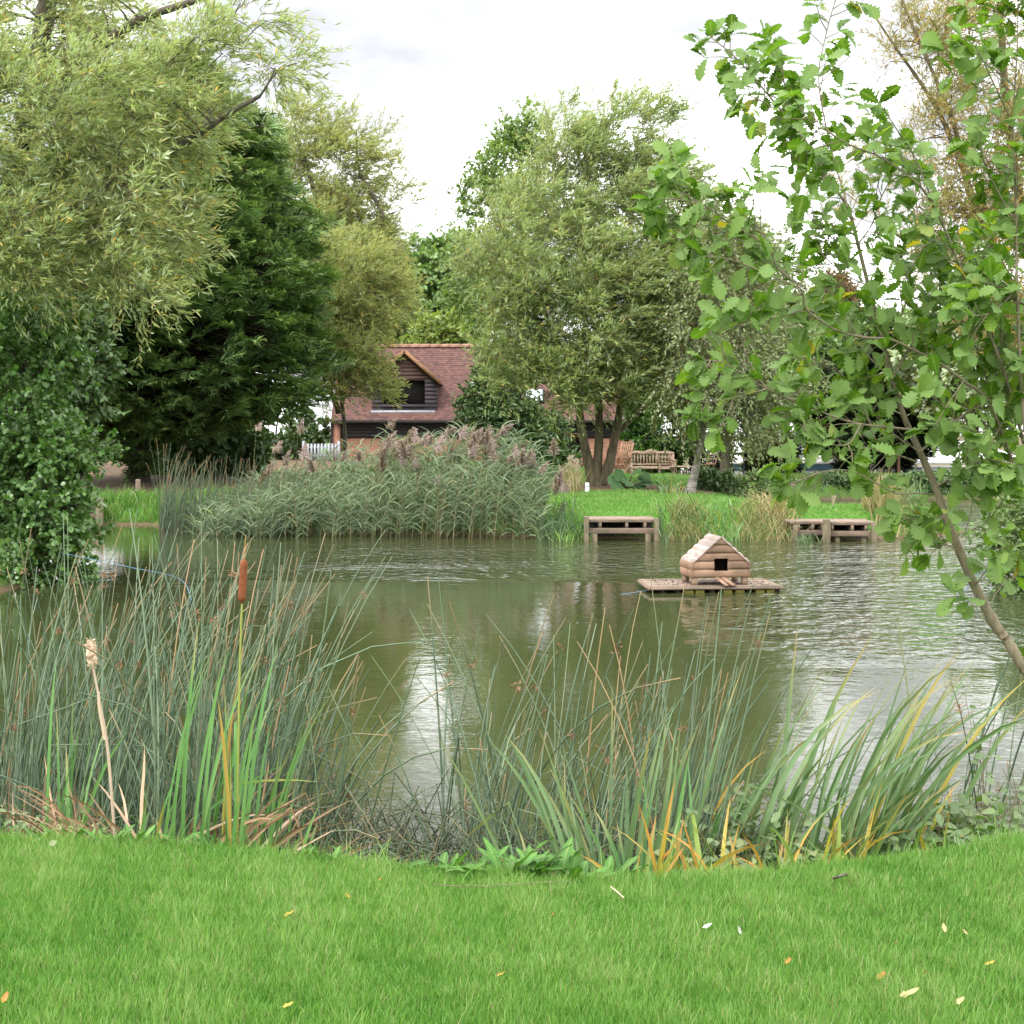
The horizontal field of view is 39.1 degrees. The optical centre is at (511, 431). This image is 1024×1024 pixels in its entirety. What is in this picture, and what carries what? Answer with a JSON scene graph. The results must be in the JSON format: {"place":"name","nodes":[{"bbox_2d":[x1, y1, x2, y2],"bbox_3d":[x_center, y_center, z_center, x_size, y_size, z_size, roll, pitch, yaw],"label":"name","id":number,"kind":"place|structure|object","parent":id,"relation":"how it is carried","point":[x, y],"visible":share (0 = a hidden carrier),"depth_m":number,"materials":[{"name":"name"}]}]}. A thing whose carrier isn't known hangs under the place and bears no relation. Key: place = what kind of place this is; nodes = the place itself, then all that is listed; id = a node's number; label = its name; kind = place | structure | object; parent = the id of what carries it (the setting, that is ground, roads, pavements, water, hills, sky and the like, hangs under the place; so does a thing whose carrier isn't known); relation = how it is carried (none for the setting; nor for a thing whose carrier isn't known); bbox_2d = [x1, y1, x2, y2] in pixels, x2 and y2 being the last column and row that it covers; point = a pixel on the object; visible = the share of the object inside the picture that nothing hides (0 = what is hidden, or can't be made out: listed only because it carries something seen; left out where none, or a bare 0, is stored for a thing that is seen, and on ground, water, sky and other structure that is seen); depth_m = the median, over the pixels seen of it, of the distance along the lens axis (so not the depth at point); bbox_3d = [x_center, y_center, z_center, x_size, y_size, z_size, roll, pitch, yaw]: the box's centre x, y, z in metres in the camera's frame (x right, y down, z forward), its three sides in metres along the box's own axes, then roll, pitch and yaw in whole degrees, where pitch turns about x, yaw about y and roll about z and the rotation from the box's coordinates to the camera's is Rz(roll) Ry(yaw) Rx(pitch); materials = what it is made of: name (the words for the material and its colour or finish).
{"place":"outdoors","nodes":[
{"label":"outdoors","id":0,"kind":"place"},
{"bbox_2d":[0,825,1023,1023],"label":"lawn grass","id":1,"kind":"structure","parent":0,"point":[427,911],"depth_m":4.40,"materials":[{"name":"plant"}]},
{"bbox_2d":[0,499,1023,870],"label":"water","id":2,"kind":"structure","parent":0,"point":[834,601],"depth_m":14.16,"materials":[{"name":"liquid"}]},
{"bbox_2d":[146,438,333,535],"bbox_3d":[-5.537,1.133,29.616,4.456,2.039,2.225,0,0,16],"label":"bulrush stand","id":3,"kind":"object","parent":2,"relation":"in","point":[166,512],"visible":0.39,"depth_m":29.33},
{"bbox_2d":[106,769,485,865],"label":"fallen rushes","id":4,"kind":"object","parent":2,"relation":"on","point":[361,826],"visible":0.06,"depth_m":6.68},
{"bbox_2d":[210,737,632,869],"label":"fallen rushes","id":5,"kind":"object","parent":2,"relation":"on","point":[434,851],"visible":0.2,"depth_m":6.54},
{"bbox_2d":[385,759,929,872],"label":"fallen rushes","id":6,"kind":"object","parent":2,"relation":"on","point":[531,841],"visible":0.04,"depth_m":6.58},
{"bbox_2d":[637,578,782,592],"bbox_3d":[2.568,2.022,18.808,1.740,0.177,0.980,0,0,-4],"label":"raft","id":7,"kind":"object","parent":2,"relation":"on","point":[710,585],"visible":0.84,"depth_m":18.42,"materials":[{"name":"brown wood"}]},
{"bbox_2d":[0,436,1023,1023],"bbox_3d":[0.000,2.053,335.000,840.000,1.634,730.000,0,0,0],"label":"ground","id":8,"kind":"structure","parent":0,"point":[114,480],"depth_m":27.76,"materials":[{"name":"plant"}]},
{"bbox_2d":[0,796,88,837],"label":"weed patch","id":9,"kind":"object","parent":8,"relation":"on","point":[33,828],"visible":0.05,"depth_m":5.95,"materials":[{"name":"green plant"}]},
{"bbox_2d":[0,506,116,834],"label":"rush clump","id":10,"kind":"object","parent":8,"relation":"on","point":[21,752],"visible":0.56,"depth_m":7.52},
{"bbox_2d":[0,263,129,588],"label":"alder shrub","id":11,"kind":"object","parent":8,"relation":"on","point":[47,461],"visible":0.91,"depth_m":19.54,"materials":[{"name":"green plant"}]},
{"bbox_2d":[0,250,138,437],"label":"tree","id":12,"kind":"object","parent":8,"relation":"on","point":[106,362],"visible":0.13,"depth_m":33.83,"materials":[{"name":"green plant"}]},
{"bbox_2d":[45,658,127,836],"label":"cattail leaves","id":13,"kind":"object","parent":8,"relation":"on","point":[66,791],"visible":0.46,"depth_m":6.06,"materials":[{"name":"green plant"}]},
{"bbox_2d":[0,519,210,835],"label":"rush clump","id":14,"kind":"object","parent":8,"relation":"on","point":[32,770],"visible":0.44,"depth_m":7.17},
{"bbox_2d":[0,747,212,839],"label":"dead leaf clump","id":15,"kind":"object","parent":8,"relation":"on","point":[53,810],"visible":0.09,"depth_m":5.90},
{"bbox_2d":[81,823,172,845],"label":"dock plant","id":16,"kind":"object","parent":8,"relation":"on","point":[128,831],"visible":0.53,"depth_m":5.58,"materials":[{"name":"green plant"}]},
{"bbox_2d":[2,516,254,835],"bbox_3d":[-2.040,1.568,7.625,1.192,2.168,2.518,0,0,-16],"label":"rush clump","id":17,"kind":"object","parent":8,"relation":"on","point":[94,735],"visible":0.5,"depth_m":7.52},
{"bbox_2d":[84,637,176,840],"bbox_3d":[-1.540,1.402,5.796,0.414,1.140,0.152,0,0,5],"label":"cattail","id":18,"kind":"object","parent":8,"relation":"on","point":[92,659],"depth_m":5.84},
{"bbox_2d":[0,507,295,838],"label":"rush clump","id":19,"kind":"object","parent":8,"relation":"on","point":[126,792],"visible":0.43,"depth_m":7.05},
{"bbox_2d":[76,480,268,522],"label":"bank grass","id":20,"kind":"structure","parent":8,"relation":"on","point":[126,498],"depth_m":32.19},
{"bbox_2d":[0,0,351,368],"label":"willow tree","id":21,"kind":"object","parent":8,"relation":"on","point":[69,212],"visible":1,"depth_m":18.13,"materials":[{"name":"green plant"}]},
{"bbox_2d":[23,31,357,482],"bbox_3d":[-10.407,-4.947,40.895,12.269,13.227,12.061,0,0,0],"label":"conifer tree","id":22,"kind":"object","parent":8,"relation":"on","point":[258,313],"visible":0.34,"depth_m":38.59,"materials":[{"name":"green plant"}]},
{"bbox_2d":[0,508,404,839],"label":"rush clump","id":23,"kind":"object","parent":8,"relation":"on","point":[153,715],"visible":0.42,"depth_m":6.84,"materials":[{"name":"plant"}]},
{"bbox_2d":[157,420,278,476],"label":"garden shrub","id":24,"kind":"object","parent":8,"relation":"on","point":[243,444],"visible":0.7,"depth_m":44.65,"materials":[{"name":"green plant"}]},
{"bbox_2d":[80,529,393,852],"bbox_3d":[-1.231,1.521,6.986,1.363,2.176,2.212,0,0,0],"label":"rush clump","id":25,"kind":"object","parent":8,"relation":"on","point":[286,766],"visible":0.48,"depth_m":6.70,"materials":[{"name":"plant"}]},
{"bbox_2d":[164,622,314,842],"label":"cattail leaves","id":26,"kind":"object","parent":8,"relation":"on","point":[183,750],"visible":0.6,"depth_m":5.79,"materials":[{"name":"green plant"}]},
{"bbox_2d":[217,536,266,847],"bbox_3d":[-1.051,1.086,5.636,0.176,1.364,0.293,0,0,0],"label":"cattail","id":27,"kind":"object","parent":8,"relation":"on","point":[242,587],"visible":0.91,"depth_m":5.59,"materials":[{"name":"green plant"}]},
{"bbox_2d":[211,675,273,844],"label":"cattail leaves","id":28,"kind":"object","parent":8,"relation":"on","point":[216,812],"visible":0.27,"depth_m":5.96,"materials":[{"name":"green plant"}]},
{"bbox_2d":[75,522,424,844],"bbox_3d":[-1.200,1.456,6.961,1.480,2.020,2.612,0,0,-11],"label":"rush clump","id":29,"kind":"object","parent":8,"relation":"on","point":[245,730],"visible":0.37,"depth_m":6.74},
{"bbox_2d":[175,760,396,860],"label":"dead leaf clump","id":30,"kind":"object","parent":8,"relation":"on","point":[250,822],"visible":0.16,"depth_m":5.79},
{"bbox_2d":[244,645,334,849],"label":"cattail leaves","id":31,"kind":"object","parent":8,"relation":"on","point":[272,796],"visible":0.49,"depth_m":5.84,"materials":[{"name":"green plant"}]},
{"bbox_2d":[266,405,330,459],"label":"garden shrub","id":32,"kind":"object","parent":8,"relation":"on","point":[313,435],"visible":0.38,"depth_m":65.79,"materials":[{"name":"green plant"}]},
{"bbox_2d":[182,635,453,857],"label":"rush clump","id":33,"kind":"object","parent":8,"relation":"on","point":[303,785],"visible":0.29,"depth_m":6.83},
{"bbox_2d":[264,194,428,472],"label":"willow tree","id":34,"kind":"object","parent":8,"relation":"on","point":[366,321],"visible":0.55,"depth_m":45.80,"materials":[{"name":"green plant"}]},
{"bbox_2d":[263,83,445,343],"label":"willow tree","id":35,"kind":"object","parent":8,"relation":"on","point":[329,196],"visible":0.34,"depth_m":80.51,"materials":[{"name":"green plant"}]},
{"bbox_2d":[252,656,487,861],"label":"rush clump","id":36,"kind":"object","parent":8,"relation":"on","point":[335,836],"visible":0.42,"depth_m":6.54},
{"bbox_2d":[179,418,566,539],"bbox_3d":[-3.002,0.984,29.040,8.221,2.534,3.825,0,0,0],"label":"reed bed","id":37,"kind":"object","parent":8,"relation":"on","point":[395,493],"visible":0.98,"depth_m":28.30,"materials":[{"name":"green plant"}]},
{"bbox_2d":[392,223,477,333],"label":"oak tree","id":38,"kind":"object","parent":8,"relation":"on","point":[424,255],"visible":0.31,"depth_m":146.76,"materials":[{"name":"green plant"}]},
{"bbox_2d":[399,306,472,343],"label":"lime shrub","id":39,"kind":"object","parent":8,"relation":"on","point":[433,332],"visible":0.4,"depth_m":75.13,"materials":[{"name":"green plant"}]},
{"bbox_2d":[408,851,503,871],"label":"dock plant","id":40,"kind":"object","parent":8,"relation":"on","point":[444,857],"visible":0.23,"depth_m":5.34,"materials":[{"name":"green plant"}]},
{"bbox_2d":[348,576,581,868],"bbox_3d":[-0.187,1.573,6.930,1.162,1.697,1.117,0,0,-19],"label":"rush clump","id":41,"kind":"object","parent":8,"relation":"on","point":[460,783],"visible":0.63,"depth_m":6.79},
{"bbox_2d":[330,344,634,469],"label":"barn","id":42,"kind":"structure","parent":8,"relation":"on","point":[434,375],"depth_m":62.13,"materials":[{"name":"red brick"}]},
{"bbox_2d":[428,95,556,397],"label":"birch tree","id":43,"kind":"object","parent":8,"relation":"on","point":[511,141],"visible":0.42,"depth_m":49.49,"materials":[{"name":"green plant"}]},
{"bbox_2d":[0,802,1023,878],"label":"edge grass","id":44,"kind":"structure","parent":8,"relation":"on","point":[316,852],"depth_m":5.43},
{"bbox_2d":[449,336,582,476],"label":"hazel shrub","id":45,"kind":"object","parent":8,"relation":"on","point":[471,409],"visible":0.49,"depth_m":44.72,"materials":[{"name":"green plant"}]},
{"bbox_2d":[435,722,601,875],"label":"cattail leaves","id":46,"kind":"object","parent":8,"relation":"on","point":[540,805],"visible":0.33,"depth_m":5.86,"materials":[{"name":"green plant"}]},
{"bbox_2d":[371,595,680,871],"bbox_3d":[-0.028,1.607,6.860,1.175,1.630,1.618,0,0,-28],"label":"rush clump","id":47,"kind":"object","parent":8,"relation":"on","point":[506,790],"visible":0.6,"depth_m":6.75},
{"bbox_2d":[423,835,648,884],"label":"dock plant","id":48,"kind":"object","parent":8,"relation":"on","point":[567,853],"visible":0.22,"depth_m":5.26,"materials":[{"name":"green plant"}]},
{"bbox_2d":[464,801,609,863],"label":"cattail leaves","id":49,"kind":"object","parent":8,"relation":"on","point":[524,847],"visible":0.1,"depth_m":5.84,"materials":[{"name":"green plant"}]},
{"bbox_2d":[417,602,666,857],"bbox_3d":[0.175,1.639,7.011,1.195,1.705,1.660,0,0,0],"label":"rush clump","id":50,"kind":"object","parent":8,"relation":"on","point":[554,794],"visible":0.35,"depth_m":6.82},
{"bbox_2d":[524,490,589,540],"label":"sedge tuft","id":51,"kind":"object","parent":8,"relation":"on","point":[556,523],"visible":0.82,"depth_m":27.76,"materials":[{"name":"green plant"}]},
{"bbox_2d":[533,502,598,541],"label":"sedge tuft","id":52,"kind":"object","parent":8,"relation":"on","point":[565,537],"visible":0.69,"depth_m":27.68,"materials":[{"name":"green plant"}]},
{"bbox_2d":[499,584,713,865],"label":"rush clump","id":53,"kind":"object","parent":8,"relation":"on","point":[599,803],"visible":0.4,"depth_m":6.75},
{"bbox_2d":[434,69,787,485],"bbox_3d":[2.653,-4.139,38.249,9.711,11.634,7.370,0,0,0],"label":"willow tree","id":54,"kind":"object","parent":8,"relation":"on","point":[600,361],"visible":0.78,"depth_m":37.21,"materials":[{"name":"green plant"}]},
{"bbox_2d":[583,516,658,540],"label":"fishing platform","id":55,"kind":"structure","parent":8,"relation":"on","point":[608,525],"depth_m":27.11,"materials":[{"name":"brown wood"}]},
{"bbox_2d":[485,592,774,870],"bbox_3d":[0.628,1.609,6.930,1.405,1.627,1.607,0,0,30],"label":"rush clump","id":56,"kind":"object","parent":8,"relation":"on","point":[675,742],"visible":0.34,"depth_m":6.84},
{"bbox_2d":[607,467,652,489],"bbox_3d":[3.022,1.259,36.725,1.242,0.731,0.692,0,0,-44],"label":"gunnera","id":57,"kind":"object","parent":8,"relation":"on","point":[642,482],"visible":0.95,"depth_m":36.68,"materials":[{"name":"green plant"}]},
{"bbox_2d":[566,750,738,874],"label":"cattail leaves","id":58,"kind":"object","parent":8,"relation":"on","point":[613,847],"visible":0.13,"depth_m":6.01,"materials":[{"name":"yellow plant"}]},
{"bbox_2d":[629,449,676,474],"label":"bench","id":59,"kind":"object","parent":8,"relation":"on","point":[641,453],"visible":0.79,"depth_m":51.26,"materials":[{"name":"brown wood"}]},
{"bbox_2d":[619,391,695,474],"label":"laurel bush","id":60,"kind":"object","parent":8,"relation":"on","point":[634,431],"visible":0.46,"depth_m":54.04,"materials":[{"name":"green plant"}]},
{"bbox_2d":[608,696,728,874],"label":"cattail leaves","id":61,"kind":"object","parent":8,"relation":"on","point":[628,846],"visible":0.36,"depth_m":6.17,"materials":[{"name":"green plant"}]},
{"bbox_2d":[376,488,963,536],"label":"bank grass","id":62,"kind":"structure","parent":8,"relation":"on","point":[593,497],"depth_m":30.10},
{"bbox_2d":[582,780,760,877],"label":"iris clump","id":63,"kind":"object","parent":8,"relation":"on","point":[676,854],"visible":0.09,"depth_m":5.58,"materials":[{"name":"yellow plant"}]},
{"bbox_2d":[614,800,763,873],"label":"iris clump","id":64,"kind":"object","parent":8,"relation":"on","point":[697,853],"visible":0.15,"depth_m":5.63,"materials":[{"name":"yellow plant"}]},
{"bbox_2d":[645,489,735,541],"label":"sedge tuft","id":65,"kind":"object","parent":8,"relation":"on","point":[679,511],"visible":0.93,"depth_m":27.62,"materials":[{"name":"green plant"}]},
{"bbox_2d":[688,464,740,494],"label":"perennial clump","id":66,"kind":"object","parent":8,"relation":"on","point":[713,479],"visible":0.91,"depth_m":37.70,"materials":[{"name":"green plant"}]},
{"bbox_2d":[689,494,753,542],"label":"sedge tuft","id":67,"kind":"object","parent":8,"relation":"on","point":[717,531],"visible":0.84,"depth_m":27.51,"materials":[{"name":"green plant"}]},
{"bbox_2d":[631,176,826,493],"bbox_3d":[5.216,-2.323,35.548,4.660,7.976,4.774,0,0,0],"label":"birch tree","id":68,"kind":"object","parent":8,"relation":"on","point":[714,391],"visible":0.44,"depth_m":34.92,"materials":[{"name":"green plant"}]},
{"bbox_2d":[694,589,771,864],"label":"rush clump","id":69,"kind":"object","parent":8,"relation":"on","point":[708,820],"visible":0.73,"depth_m":6.13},
{"bbox_2d":[670,785,812,872],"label":"bramble","id":70,"kind":"object","parent":8,"relation":"on","point":[775,817],"visible":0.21,"depth_m":6.03,"materials":[{"name":"green plant"}]},
{"bbox_2d":[728,467,774,499],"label":"perennial clump","id":71,"kind":"object","parent":8,"relation":"on","point":[765,483],"visible":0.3,"depth_m":39.04,"materials":[{"name":"green plant"}]},
{"bbox_2d":[718,493,790,543],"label":"sedge tuft","id":72,"kind":"object","parent":8,"relation":"on","point":[759,534],"visible":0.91,"depth_m":27.46,"materials":[{"name":"green plant"}]},
{"bbox_2d":[685,215,833,473],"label":"birch tree","id":73,"kind":"object","parent":8,"relation":"on","point":[727,463],"visible":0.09,"depth_m":49.31,"materials":[{"name":"green plant"}]},
{"bbox_2d":[577,576,958,863],"bbox_3d":[1.113,1.572,6.972,1.628,1.715,1.635,0,0,0],"label":"rush clump","id":74,"kind":"object","parent":8,"relation":"on","point":[692,722],"visible":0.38,"depth_m":6.88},
{"bbox_2d":[737,429,805,473],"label":"yew bush","id":75,"kind":"object","parent":8,"relation":"on","point":[800,467],"visible":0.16,"depth_m":55.39,"materials":[{"name":"green plant"}]},
{"bbox_2d":[739,480,815,540],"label":"sedge tuft","id":76,"kind":"object","parent":8,"relation":"on","point":[778,510],"visible":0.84,"depth_m":27.71,"materials":[{"name":"beige plant"}]},
{"bbox_2d":[686,667,875,867],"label":"cattail leaves","id":77,"kind":"object","parent":8,"relation":"on","point":[754,796],"visible":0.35,"depth_m":6.09,"materials":[{"name":"green plant"}]},
{"bbox_2d":[713,809,866,870],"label":"iris clump","id":78,"kind":"object","parent":8,"relation":"on","point":[787,853],"visible":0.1,"depth_m":5.69,"materials":[{"name":"yellow plant"}]},
{"bbox_2d":[783,519,821,540],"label":"fishing platform","id":79,"kind":"structure","parent":8,"relation":"on","point":[808,523],"depth_m":27.17,"materials":[{"name":"brown wood"}]},
{"bbox_2d":[719,628,903,868],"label":"cattail leaves","id":80,"kind":"object","parent":8,"relation":"on","point":[778,789],"visible":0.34,"depth_m":6.03,"materials":[{"name":"green plant"}]},
{"bbox_2d":[625,0,1023,674],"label":"oak sapling","id":81,"kind":"object","parent":8,"relation":"on","point":[969,290],"visible":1,"depth_m":6.11,"materials":[{"name":"green plant"}]},
{"bbox_2d":[737,781,930,868],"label":"iris clump","id":82,"kind":"object","parent":8,"relation":"on","point":[832,834],"visible":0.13,"depth_m":5.73,"materials":[{"name":"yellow plant"}]},
{"bbox_2d":[812,262,862,465],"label":"cherry tree","id":83,"kind":"object","parent":8,"relation":"on","point":[847,288],"visible":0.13,"depth_m":71.56,"materials":[{"name":"green plant"}]},
{"bbox_2d":[678,441,1015,474],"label":"shed","id":84,"kind":"structure","parent":8,"relation":"on","point":[819,464],"depth_m":64.00,"materials":[{"name":"white paint"}]},
{"bbox_2d":[818,518,876,541],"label":"fishing platform","id":85,"kind":"structure","parent":8,"relation":"on","point":[856,528],"depth_m":26.91,"materials":[{"name":"brown wood"}]},
{"bbox_2d":[795,363,905,471],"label":"cypress tree","id":86,"kind":"object","parent":8,"relation":"on","point":[850,415],"visible":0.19,"depth_m":57.11,"materials":[{"name":"green plant"}]},
{"bbox_2d":[792,302,909,469],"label":"ash tree","id":87,"kind":"object","parent":8,"relation":"on","point":[829,343],"visible":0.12,"depth_m":60.75,"materials":[{"name":"green plant"}]},
{"bbox_2d":[818,469,886,488],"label":"bank shrub","id":88,"kind":"object","parent":8,"relation":"on","point":[845,480],"visible":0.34,"depth_m":44.35,"materials":[{"name":"green plant"}]},
{"bbox_2d":[856,467,921,538],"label":"sedge tuft","id":89,"kind":"object","parent":8,"relation":"on","point":[877,499],"visible":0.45,"depth_m":28.30,"materials":[{"name":"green plant"}]},
{"bbox_2d":[785,0,1023,373],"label":"autumn willow","id":90,"kind":"object","parent":8,"relation":"on","point":[940,105],"visible":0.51,"depth_m":20.38,"materials":[{"name":"brown plant"}]},
{"bbox_2d":[792,650,1022,864],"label":"cattail leaves","id":91,"kind":"object","parent":8,"relation":"on","point":[860,796],"visible":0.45,"depth_m":5.98,"materials":[{"name":"green plant"}]},
{"bbox_2d":[858,317,961,473],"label":"cypress tree","id":92,"kind":"object","parent":8,"relation":"on","point":[909,452],"visible":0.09,"depth_m":58.97,"materials":[{"name":"green plant"}]},
{"bbox_2d":[827,658,1023,859],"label":"cattail leaves","id":93,"kind":"object","parent":8,"relation":"on","point":[920,782],"visible":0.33,"depth_m":6.16,"materials":[{"name":"green plant"}]},
{"bbox_2d":[898,467,966,493],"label":"bank shrub","id":94,"kind":"object","parent":8,"relation":"on","point":[924,478],"visible":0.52,"depth_m":44.31,"materials":[{"name":"green plant"}]},
{"bbox_2d":[872,781,1023,858],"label":"bramble","id":95,"kind":"object","parent":8,"relation":"on","point":[962,821],"visible":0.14,"depth_m":5.93,"materials":[{"name":"green plant"}]},
{"bbox_2d":[880,282,1023,469],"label":"ash tree","id":96,"kind":"object","parent":8,"relation":"on","point":[910,376],"visible":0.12,"depth_m":55.09,"materials":[{"name":"green plant"}]},
{"bbox_2d":[897,613,1023,830],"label":"rush clump","id":97,"kind":"object","parent":8,"relation":"on","point":[972,767],"visible":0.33,"depth_m":7.00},
{"bbox_2d":[956,696,1023,832],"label":"nettle","id":98,"kind":"object","parent":8,"relation":"on","point":[980,756],"visible":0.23,"depth_m":6.12,"materials":[{"name":"green plant"}]},
{"bbox_2d":[966,461,1023,597],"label":"hawthorn shrub","id":99,"kind":"object","parent":8,"relation":"on","point":[1016,517],"visible":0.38,"depth_m":18.57,"materials":[{"name":"green plant"}]},
{"bbox_2d":[0,0,1023,435],"label":"sky","id":100,"kind":"structure","parent":0,"point":[446,65],"materials":[{"name":"white"}]},
{"bbox_2d":[556,454,591,493],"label":"ornamental grass","id":101,"kind":"object","parent":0,"point":[572,475],"depth_m":34.95,"materials":[{"name":"beige plant"}]},
{"bbox_2d":[325,462,1003,497],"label":"field grass","id":102,"kind":"structure","parent":0,"point":[672,476],"depth_m":44.18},
{"bbox_2d":[680,533,750,585],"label":"duck house","id":103,"kind":"structure","parent":0,"point":[720,559],"depth_m":18.45,"materials":[{"name":"brown wood"}]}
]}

